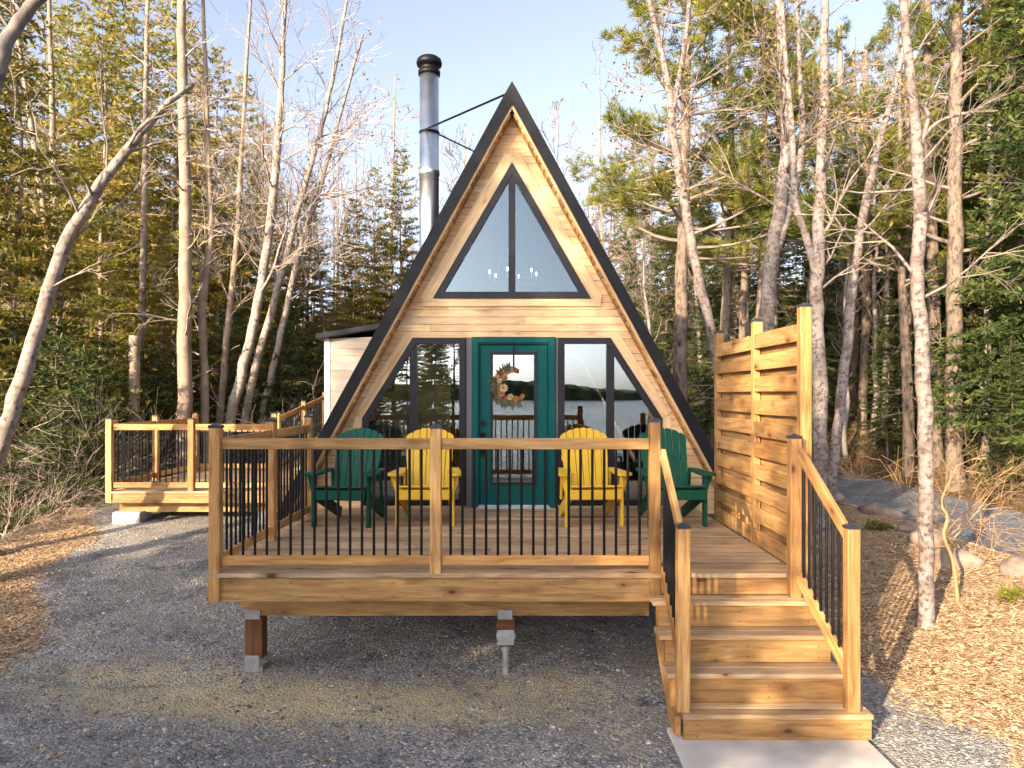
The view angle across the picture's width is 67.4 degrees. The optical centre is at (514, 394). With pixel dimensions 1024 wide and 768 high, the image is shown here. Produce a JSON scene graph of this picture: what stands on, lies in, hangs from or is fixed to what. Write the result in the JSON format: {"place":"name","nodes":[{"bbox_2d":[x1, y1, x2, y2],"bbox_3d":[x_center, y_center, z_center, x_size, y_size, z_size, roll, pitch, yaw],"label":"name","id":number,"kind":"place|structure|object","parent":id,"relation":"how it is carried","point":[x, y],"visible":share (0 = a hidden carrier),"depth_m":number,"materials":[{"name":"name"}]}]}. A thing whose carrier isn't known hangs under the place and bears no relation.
{"place":"outdoors","nodes":[
{"label":"outdoors","id":0,"kind":"place"},
{"bbox_2d":[0,0,1017,315],"label":"sky","id":1,"kind":"structure","parent":0,"point":[542,47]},
{"bbox_2d":[0,284,1023,767],"bbox_3d":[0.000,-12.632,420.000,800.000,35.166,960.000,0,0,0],"label":"ground","id":2,"kind":"structure","parent":0,"point":[440,718],"depth_m":6.62,"materials":[{"name":"grey gravel"}]},
{"bbox_2d":[0,5,58,501],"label":"spruce","id":3,"kind":"object","parent":2,"relation":"on","point":[6,264],"visible":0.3,"depth_m":14.78,"materials":[{"name":"green plant"}]},
{"bbox_2d":[0,320,62,532],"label":"young spruce","id":4,"kind":"object","parent":2,"relation":"on","point":[4,337],"visible":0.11,"depth_m":14.48,"materials":[{"name":"green plant"}]},
{"bbox_2d":[0,0,65,475],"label":"spruce","id":5,"kind":"object","parent":2,"relation":"on","point":[30,150],"visible":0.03,"depth_m":25.06,"materials":[{"name":"green plant"}]},
{"bbox_2d":[0,2,96,350],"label":"spruce","id":6,"kind":"object","parent":2,"relation":"on","point":[41,40],"visible":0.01,"depth_m":26.90,"materials":[{"name":"green plant"}]},
{"bbox_2d":[0,0,99,476],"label":"spruce","id":7,"kind":"object","parent":2,"relation":"on","point":[27,292],"visible":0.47,"depth_m":15.46,"materials":[{"name":"green plant"}]},
{"bbox_2d":[1,0,103,389],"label":"birch","id":8,"kind":"object","parent":2,"relation":"on","point":[52,128],"visible":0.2,"depth_m":18.75,"materials":[{"name":"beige plant"}]},
{"bbox_2d":[0,0,112,359],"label":"birch","id":9,"kind":"object","parent":2,"relation":"on","point":[31,124],"visible":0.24,"depth_m":17.36,"materials":[{"name":"beige plant"}]},
{"bbox_2d":[0,491,115,680],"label":"wood chips","id":10,"kind":"object","parent":2,"relation":"on","point":[30,571],"visible":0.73,"depth_m":9.33,"materials":[{"name":"beige wood"}]},
{"bbox_2d":[0,427,118,535],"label":"bare bush","id":11,"kind":"object","parent":2,"relation":"on","point":[6,526],"visible":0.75,"depth_m":11.51,"materials":[{"name":"brown plant"}]},
{"bbox_2d":[0,331,124,525],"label":"young spruce","id":12,"kind":"object","parent":2,"relation":"on","point":[63,444],"visible":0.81,"depth_m":12.42,"materials":[{"name":"green plant"}]},
{"bbox_2d":[8,132,120,464],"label":"spruce","id":13,"kind":"object","parent":2,"relation":"on","point":[70,215],"visible":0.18,"depth_m":16.75,"materials":[{"name":"green plant"}]},
{"bbox_2d":[0,315,130,522],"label":"young spruce","id":14,"kind":"object","parent":2,"relation":"on","point":[59,324],"visible":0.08,"depth_m":14.84,"materials":[{"name":"green plant"}]},
{"bbox_2d":[0,371,150,535],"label":"bare bush","id":15,"kind":"object","parent":2,"relation":"on","point":[22,480],"visible":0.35,"depth_m":12.18,"materials":[{"name":"brown plant"}]},
{"bbox_2d":[0,0,161,98],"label":"bent tree","id":16,"kind":"object","parent":2,"relation":"on","point":[12,31],"visible":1,"depth_m":8.16,"materials":[{"name":"grey plant"}]},
{"bbox_2d":[0,0,165,433],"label":"spruce","id":17,"kind":"object","parent":2,"relation":"on","point":[62,21],"visible":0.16,"depth_m":21.75,"materials":[{"name":"green plant"}]},
{"bbox_2d":[25,345,140,504],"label":"young spruce","id":18,"kind":"object","parent":2,"relation":"on","point":[93,368],"visible":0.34,"depth_m":13.74,"materials":[{"name":"green plant"}]},
{"bbox_2d":[22,0,176,458],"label":"spruce","id":19,"kind":"object","parent":2,"relation":"on","point":[115,189],"visible":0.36,"depth_m":19.31,"materials":[{"name":"green plant"}]},
{"bbox_2d":[75,254,145,452],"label":"spruce","id":20,"kind":"object","parent":2,"relation":"on","point":[113,330],"visible":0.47,"depth_m":15.98,"materials":[{"name":"green plant"}]},
{"bbox_2d":[63,337,173,489],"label":"young spruce","id":21,"kind":"object","parent":2,"relation":"on","point":[103,344],"visible":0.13,"depth_m":15.70,"materials":[{"name":"green plant"}]},
{"bbox_2d":[61,0,178,452],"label":"spruce","id":22,"kind":"object","parent":2,"relation":"on","point":[123,24],"visible":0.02,"depth_m":27.84,"materials":[{"name":"green plant"}]},
{"bbox_2d":[0,29,254,468],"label":"leaning tree","id":23,"kind":"object","parent":2,"relation":"on","point":[15,395],"visible":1,"depth_m":9.54,"materials":[{"name":"beige plant"}]},
{"bbox_2d":[121,335,153,476],"bbox_3d":[-8.005,0.391,16.141,0.661,3.244,1.111,0,0,0],"label":"snag","id":24,"kind":"object","parent":2,"relation":"on","point":[135,348],"visible":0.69,"depth_m":15.91,"materials":[{"name":"brown plant"}]},
{"bbox_2d":[75,0,214,436],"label":"spruce","id":25,"kind":"object","parent":2,"relation":"on","point":[134,104],"visible":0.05,"depth_m":22.85,"materials":[{"name":"green plant"}]},
{"bbox_2d":[81,0,209,420],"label":"slim tree","id":26,"kind":"object","parent":2,"relation":"on","point":[143,272],"visible":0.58,"depth_m":18.14,"materials":[{"name":"beige plant"}]},
{"bbox_2d":[116,342,201,476],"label":"young spruce","id":27,"kind":"object","parent":2,"relation":"on","point":[166,389],"visible":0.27,"depth_m":16.89,"materials":[{"name":"green plant"}]},
{"bbox_2d":[124,224,200,461],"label":"spruce","id":28,"kind":"object","parent":2,"relation":"on","point":[155,336],"visible":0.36,"depth_m":18.19,"materials":[{"name":"green plant"}]},
{"bbox_2d":[91,0,251,454],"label":"spruce","id":29,"kind":"object","parent":2,"relation":"on","point":[173,208],"visible":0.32,"depth_m":20.70,"materials":[{"name":"green plant"}]},
{"bbox_2d":[93,0,251,474],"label":"straight tree","id":30,"kind":"object","parent":2,"relation":"on","point":[183,320],"visible":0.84,"depth_m":16.50,"materials":[{"name":"beige plant"}]},
{"bbox_2d":[134,31,243,411],"bbox_3d":[-12.094,-5.936,29.289,4.931,15.542,4.579,0,0,-34],"label":"spruce","id":31,"kind":"object","parent":2,"relation":"on","point":[201,76],"visible":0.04,"depth_m":28.89,"materials":[{"name":"green plant"}]},
{"bbox_2d":[133,0,257,468],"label":"birch","id":32,"kind":"object","parent":2,"relation":"on","point":[202,353],"visible":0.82,"depth_m":16.94,"materials":[{"name":"beige plant"}]},
{"bbox_2d":[105,412,294,523],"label":"side deck","id":33,"kind":"structure","parent":2,"relation":"on","point":[141,501],"depth_m":11.34,"materials":[{"name":"brown wood"}]},
{"bbox_2d":[155,43,284,420],"bbox_3d":[-8.278,-3.833,21.719,3.780,11.915,3.510,0,0,-23],"label":"spruce","id":34,"kind":"object","parent":2,"relation":"on","point":[217,295],"visible":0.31,"depth_m":21.38,"materials":[{"name":"green plant"}]},
{"bbox_2d":[168,0,300,423],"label":"birch","id":35,"kind":"object","parent":2,"relation":"on","point":[230,295],"visible":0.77,"depth_m":18.35,"materials":[{"name":"beige plant"}]},
{"bbox_2d":[192,310,284,459],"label":"young spruce","id":36,"kind":"object","parent":2,"relation":"on","point":[236,331],"visible":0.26,"depth_m":19.86,"materials":[{"name":"green plant"}]},
{"bbox_2d":[193,73,303,426],"bbox_3d":[-8.460,-3.991,24.012,3.797,12.152,3.588,0,0,-21],"label":"spruce","id":37,"kind":"object","parent":2,"relation":"on","point":[266,294],"visible":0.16,"depth_m":23.87,"materials":[{"name":"green plant"}]},
{"bbox_2d":[145,0,410,463],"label":"birch","id":38,"kind":"object","parent":2,"relation":"on","point":[259,351],"visible":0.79,"depth_m":18.53,"materials":[{"name":"beige plant"}]},
{"bbox_2d":[237,324,320,461],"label":"young spruce","id":39,"kind":"object","parent":2,"relation":"on","point":[280,399],"visible":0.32,"depth_m":19.87,"materials":[{"name":"green plant"}]},
{"bbox_2d":[178,0,395,463],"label":"birch","id":40,"kind":"object","parent":2,"relation":"on","point":[263,280],"visible":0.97,"depth_m":17.49,"materials":[{"name":"beige plant"}]},
{"bbox_2d":[250,300,323,453],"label":"young spruce","id":41,"kind":"object","parent":2,"relation":"on","point":[301,308],"visible":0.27,"depth_m":21.84,"materials":[{"name":"green plant"}]},
{"bbox_2d":[277,391,323,469],"bbox_3d":[-3.774,0.875,16.450,1.548,1.910,3.940,0,0,0],"label":"stair railing","id":42,"kind":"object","parent":2,"relation":"on","point":[301,409],"visible":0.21,"depth_m":16.35,"materials":[{"name":"brown wood"}]},
{"bbox_2d":[271,166,337,413],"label":"spruce","id":43,"kind":"object","parent":2,"relation":"on","point":[308,288],"visible":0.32,"depth_m":26.88,"materials":[{"name":"green plant"}]},
{"bbox_2d":[217,1,418,462],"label":"birch","id":44,"kind":"object","parent":2,"relation":"on","point":[284,318],"visible":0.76,"depth_m":19.53,"materials":[{"name":"beige plant"}]},
{"bbox_2d":[319,196,384,390],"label":"spruce","id":45,"kind":"object","parent":2,"relation":"on","point":[352,307],"visible":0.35,"depth_m":23.38,"materials":[{"name":"green plant"}]},
{"bbox_2d":[294,74,439,411],"bbox_3d":[-4.422,-4.806,26.543,6.436,12.179,6.886,0,0,0],"label":"bare tree","id":46,"kind":"object","parent":2,"relation":"on","point":[393,135],"visible":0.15,"depth_m":25.92,"materials":[{"name":"plant"}]},
{"bbox_2d":[344,166,396,325],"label":"spruce","id":47,"kind":"object","parent":2,"relation":"on","point":[374,277],"visible":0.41,"depth_m":23.86,"materials":[{"name":"green plant"}]},
{"bbox_2d":[366,147,418,319],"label":"spruce","id":48,"kind":"object","parent":2,"relation":"on","point":[410,241],"visible":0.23,"depth_m":24.85,"materials":[{"name":"green plant"}]},
{"bbox_2d":[1,64,923,395],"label":"woods","id":49,"kind":"object","parent":2,"relation":"on","point":[407,216],"visible":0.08,"depth_m":43.78,"materials":[{"name":"green plant"}]},
{"bbox_2d":[207,414,786,674],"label":"front deck","id":50,"kind":"structure","parent":2,"relation":"on","point":[506,566],"depth_m":6.18,"materials":[{"name":"brown wood"}]},
{"bbox_2d":[304,428,383,527],"bbox_3d":[-1.836,0.924,8.605,0.796,1.061,0.953,0,0,5],"label":"adirondack chair","id":51,"kind":"object","parent":50,"relation":"on","point":[355,479],"visible":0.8,"depth_m":8.76,"materials":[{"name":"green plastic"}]},
{"bbox_2d":[387,428,460,526],"bbox_3d":[-0.979,0.924,8.646,0.796,1.061,0.953,0,0,-2],"label":"adirondack chair","id":52,"kind":"object","parent":50,"relation":"on","point":[415,461],"visible":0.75,"depth_m":8.78,"materials":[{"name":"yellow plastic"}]},
{"bbox_2d":[558,428,631,526],"bbox_3d":[0.838,0.924,8.655,0.796,1.061,0.953,0,0,-4],"label":"adirondack chair","id":53,"kind":"object","parent":50,"relation":"on","point":[586,481],"visible":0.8,"depth_m":8.80,"materials":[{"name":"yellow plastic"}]},
{"bbox_2d":[635,428,715,526],"bbox_3d":[1.746,0.924,8.636,0.796,1.061,0.953,0,0,-2],"label":"adirondack chair","id":54,"kind":"object","parent":50,"relation":"on","point":[695,496],"visible":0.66,"depth_m":8.81,"materials":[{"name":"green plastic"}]},
{"bbox_2d":[714,302,811,594],"bbox_3d":[2.335,0.495,7.480,0.095,2.470,2.675,0,0,0],"label":"privacy screen","id":55,"kind":"object","parent":50,"relation":"attached to","point":[762,395],"visible":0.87,"depth_m":7.19,"materials":[{"name":"brown wood"}]},
{"bbox_2d":[1,84,995,390],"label":"woods","id":56,"kind":"object","parent":2,"relation":"on","point":[611,262],"visible":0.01,"depth_m":40.03,"materials":[{"name":"green plant"}]},
{"bbox_2d":[0,533,1007,767],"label":"wood chips","id":57,"kind":"object","parent":2,"relation":"on","point":[340,733],"visible":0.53,"depth_m":6.13,"materials":[{"name":"brown wood"}]},
{"bbox_2d":[282,54,727,527],"bbox_3d":[-0.087,-1.305,13.010,5.981,7.070,7.180,0,0,0],"label":"cabin","id":58,"kind":"object","parent":2,"relation":"on","point":[434,346],"visible":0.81,"depth_m":9.68,"materials":[{"name":"brown wood"}]},
{"bbox_2d":[362,338,465,505],"bbox_3d":[-1.266,0.344,9.683,1.296,2.108,0.095,0,0,0],"label":"window","id":59,"kind":"structure","parent":58,"relation":"in","point":[411,350],"depth_m":9.63,"materials":[{"name":"metal"}]},
{"bbox_2d":[488,343,525,409],"bbox_3d":[-0.104,-0.241,9.595,0.484,0.916,0.131,0,0,0],"label":"wreath","id":60,"kind":"object","parent":58,"relation":"attached to","point":[500,388],"visible":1,"depth_m":9.60,"materials":[{"name":"beige plant"}]},
{"bbox_2d":[433,163,589,297],"bbox_3d":[-0.035,-2.060,9.683,1.984,1.710,0.095,0,0,0],"label":"gable window","id":61,"kind":"structure","parent":58,"relation":"in","point":[511,176],"depth_m":9.63,"materials":[{"name":"black metal"}]},
{"bbox_2d":[480,345,546,503],"bbox_3d":[-0.011,0.382,9.664,0.852,2.014,0.121,0,0,0],"label":"door","id":62,"kind":"structure","parent":58,"relation":"in","point":[487,352],"depth_m":9.68,"materials":[{"name":"teal paint"}]},
{"bbox_2d":[558,338,661,505],"bbox_3d":[1.205,0.344,9.683,1.301,2.108,0.095,0,0,0],"label":"window","id":63,"kind":"structure","parent":58,"relation":"in","point":[612,351],"depth_m":9.63,"materials":[{"name":"metal"}]},
{"bbox_2d":[564,41,687,405],"bbox_3d":[3.588,-5.815,27.706,5.779,14.281,6.702,0,0,0],"label":"bare tree","id":64,"kind":"object","parent":2,"relation":"on","point":[597,230],"visible":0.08,"depth_m":27.96,"materials":[{"name":"grey plant"}]},
{"bbox_2d":[586,126,676,336],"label":"pine","id":65,"kind":"object","parent":2,"relation":"on","point":[626,158],"visible":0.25,"depth_m":32.76,"materials":[{"name":"green plant"}]},
{"bbox_2d":[572,0,767,373],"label":"birch","id":66,"kind":"object","parent":2,"relation":"on","point":[707,314],"visible":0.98,"depth_m":13.54,"materials":[{"name":"beige plant"}]},
{"bbox_2d":[638,212,703,423],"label":"dark spruce","id":67,"kind":"object","parent":2,"relation":"on","point":[664,345],"visible":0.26,"depth_m":25.84,"materials":[{"name":"green plant"}]},
{"bbox_2d":[605,104,749,365],"bbox_3d":[6.231,-5.369,30.004,6.301,11.942,5.916,0,0,-10],"label":"bare tree","id":68,"kind":"object","parent":2,"relation":"on","point":[653,270],"visible":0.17,"depth_m":29.65,"materials":[{"name":"plant"}]},
{"bbox_2d":[657,147,733,393],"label":"dark spruce","id":69,"kind":"object","parent":2,"relation":"on","point":[689,267],"visible":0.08,"depth_m":30.70,"materials":[{"name":"green plant"}]},
{"bbox_2d":[562,0,850,401],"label":"pine","id":70,"kind":"object","parent":2,"relation":"on","point":[648,189],"visible":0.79,"depth_m":17.36,"materials":[{"name":"green plant"}]},
{"bbox_2d":[686,242,738,449],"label":"dark spruce","id":71,"kind":"object","parent":2,"relation":"on","point":[708,424],"visible":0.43,"depth_m":23.89,"materials":[{"name":"green plant"}]},
{"bbox_2d":[690,103,759,408],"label":"pine","id":72,"kind":"object","parent":2,"relation":"on","point":[742,313],"visible":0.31,"depth_m":21.93,"materials":[{"name":"brown plant"}]},
{"bbox_2d":[694,220,757,417],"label":"dark spruce","id":73,"kind":"object","parent":2,"relation":"on","point":[751,289],"visible":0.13,"depth_m":26.85,"materials":[{"name":"green plant"}]},
{"bbox_2d":[618,0,838,394],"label":"pine","id":74,"kind":"object","parent":2,"relation":"on","point":[726,303],"visible":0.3,"depth_m":19.95,"materials":[{"name":"green plant"}]},
{"bbox_2d":[605,0,908,331],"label":"birch","id":75,"kind":"object","parent":2,"relation":"on","point":[782,214],"visible":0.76,"depth_m":12.90,"materials":[{"name":"beige plant"}]},
{"bbox_2d":[661,0,875,318],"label":"pine","id":76,"kind":"object","parent":2,"relation":"on","point":[757,186],"visible":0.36,"depth_m":18.10,"materials":[{"name":"green plant"}]},
{"bbox_2d":[701,0,884,328],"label":"pine","id":77,"kind":"object","parent":2,"relation":"on","point":[851,209],"visible":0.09,"depth_m":23.64,"materials":[{"name":"green plant"}]},
{"bbox_2d":[779,187,859,432],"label":"dark spruce","id":78,"kind":"object","parent":2,"relation":"on","point":[832,376],"visible":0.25,"depth_m":25.77,"materials":[{"name":"green plant"}]},
{"bbox_2d":[781,20,879,382],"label":"pine","id":79,"kind":"object","parent":2,"relation":"on","point":[839,68],"visible":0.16,"depth_m":26.91,"materials":[{"name":"brown plant"}]},
{"bbox_2d":[782,16,904,415],"bbox_3d":[11.802,-6.074,26.660,5.450,14.392,4.999,0,0,22],"label":"pine","id":80,"kind":"object","parent":2,"relation":"on","point":[855,357],"visible":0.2,"depth_m":26.84,"materials":[{"name":"green plant"}]},
{"bbox_2d":[743,0,953,536],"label":"birch","id":81,"kind":"object","parent":2,"relation":"on","point":[816,255],"visible":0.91,"depth_m":11.73,"materials":[{"name":"beige plant"}]},
{"bbox_2d":[824,124,891,458],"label":"bare tree","id":82,"kind":"object","parent":2,"relation":"on","point":[844,435],"visible":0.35,"depth_m":24.00,"materials":[{"name":"brown plant"}]},
{"bbox_2d":[834,50,893,434],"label":"pine","id":83,"kind":"object","parent":2,"relation":"on","point":[862,381],"visible":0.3,"depth_m":25.39,"materials":[{"name":"brown plant"}]},
{"bbox_2d":[800,28,949,499],"bbox_3d":[6.230,-2.065,12.747,2.675,8.662,1.602,0,0,0],"label":"birch","id":84,"kind":"object","parent":2,"relation":"on","point":[840,408],"visible":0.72,"depth_m":13.34,"materials":[{"name":"beige plant"}]},
{"bbox_2d":[729,502,1023,767],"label":"wood chips","id":85,"kind":"object","parent":2,"relation":"on","point":[988,714],"visible":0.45,"depth_m":7.08,"materials":[{"name":"beige wood"}]},
{"bbox_2d":[848,110,908,450],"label":"bare tree","id":86,"kind":"object","parent":2,"relation":"on","point":[874,300],"visible":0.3,"depth_m":24.21,"materials":[{"name":"plant"}]},
{"bbox_2d":[853,295,916,465],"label":"dark spruce","id":87,"kind":"object","parent":2,"relation":"on","point":[893,439],"visible":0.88,"depth_m":22.42,"materials":[{"name":"green plant"}]},
{"bbox_2d":[835,99,941,400],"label":"dark spruce","id":88,"kind":"object","parent":2,"relation":"on","point":[882,183],"visible":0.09,"depth_m":26.86,"materials":[{"name":"green plant"}]},
{"bbox_2d":[798,0,1001,476],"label":"pine","id":89,"kind":"object","parent":2,"relation":"on","point":[900,242],"visible":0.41,"depth_m":20.86,"materials":[{"name":"green plant"}]},
{"bbox_2d":[782,0,1023,627],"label":"birch","id":90,"kind":"object","parent":2,"relation":"on","point":[925,618],"visible":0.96,"depth_m":7.56,"materials":[{"name":"beige plant"}]},
{"bbox_2d":[835,0,1023,491],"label":"pine","id":91,"kind":"object","parent":2,"relation":"on","point":[954,222],"visible":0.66,"depth_m":18.29,"materials":[{"name":"green plant"}]},
{"bbox_2d":[886,0,972,467],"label":"pine","id":92,"kind":"object","parent":2,"relation":"on","point":[934,301],"visible":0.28,"depth_m":20.88,"materials":[{"name":"brown plant"}]},
{"bbox_2d":[840,424,1023,545],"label":"bare bush","id":93,"kind":"object","parent":2,"relation":"on","point":[963,514],"visible":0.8,"depth_m":11.16,"materials":[{"name":"beige plant"}]},
{"bbox_2d":[908,446,985,601],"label":"sapling","id":94,"kind":"object","parent":2,"relation":"on","point":[955,577],"visible":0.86,"depth_m":7.99,"materials":[{"name":"beige plant"}]},
{"bbox_2d":[882,0,1023,454],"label":"pine","id":95,"kind":"object","parent":2,"relation":"on","point":[977,2],"visible":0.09,"depth_m":20.89,"materials":[{"name":"green plant"}]},
{"bbox_2d":[894,0,1023,462],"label":"dark spruce","id":96,"kind":"object","parent":2,"relation":"on","point":[967,104],"visible":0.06,"depth_m":21.93,"materials":[{"name":"green plant"}]},
{"bbox_2d":[935,547,985,568],"bbox_3d":[5.240,1.999,9.141,0.647,0.338,0.393,0,0,23],"label":"boulder","id":97,"kind":"object","parent":2,"relation":"on","point":[965,559],"visible":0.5,"depth_m":9.01,"materials":[{"name":"beige stone"}]},
{"bbox_2d":[907,0,1023,462],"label":"dark spruce","id":98,"kind":"object","parent":2,"relation":"on","point":[975,314],"visible":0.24,"depth_m":18.93,"materials":[{"name":"green plant"}]},
{"bbox_2d":[940,317,1001,476],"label":"dark spruce","id":99,"kind":"object","parent":2,"relation":"on","point":[973,440],"visible":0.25,"depth_m":18.85,"materials":[{"name":"green plant"}]},
{"bbox_2d":[930,0,1023,486],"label":"dark spruce","id":100,"kind":"object","parent":2,"relation":"on","point":[1015,315],"visible":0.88,"depth_m":16.64,"materials":[{"name":"green plant"}]},
{"bbox_2d":[945,12,1023,478],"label":"grey tree","id":101,"kind":"object","parent":2,"relation":"on","point":[990,168],"visible":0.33,"depth_m":18.55,"materials":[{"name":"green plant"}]},
{"bbox_2d":[977,331,1023,499],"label":"dark spruce","id":102,"kind":"object","parent":2,"relation":"on","point":[1012,385],"visible":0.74,"depth_m":16.46,"materials":[{"name":"green plant"}]},
{"bbox_2d":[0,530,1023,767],"bbox_3d":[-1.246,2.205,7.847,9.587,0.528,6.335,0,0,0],"label":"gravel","id":103,"kind":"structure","parent":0,"point":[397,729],"depth_m":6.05,"materials":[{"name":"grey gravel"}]},
{"bbox_2d":[649,433,873,739],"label":"staircase","id":104,"kind":"structure","parent":0,"point":[748,667],"depth_m":5.63,"materials":[{"name":"brown wood"}]},
{"bbox_2d":[667,727,894,767],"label":"concrete path","id":105,"kind":"structure","parent":0,"point":[778,753],"depth_m":5.15,"materials":[{"name":"grey concrete"}]},
{"bbox_2d":[706,362,1023,556],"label":"gravel road","id":106,"kind":"structure","parent":0,"point":[853,491],"depth_m":15.16,"materials":[{"name":"grey gravel"}]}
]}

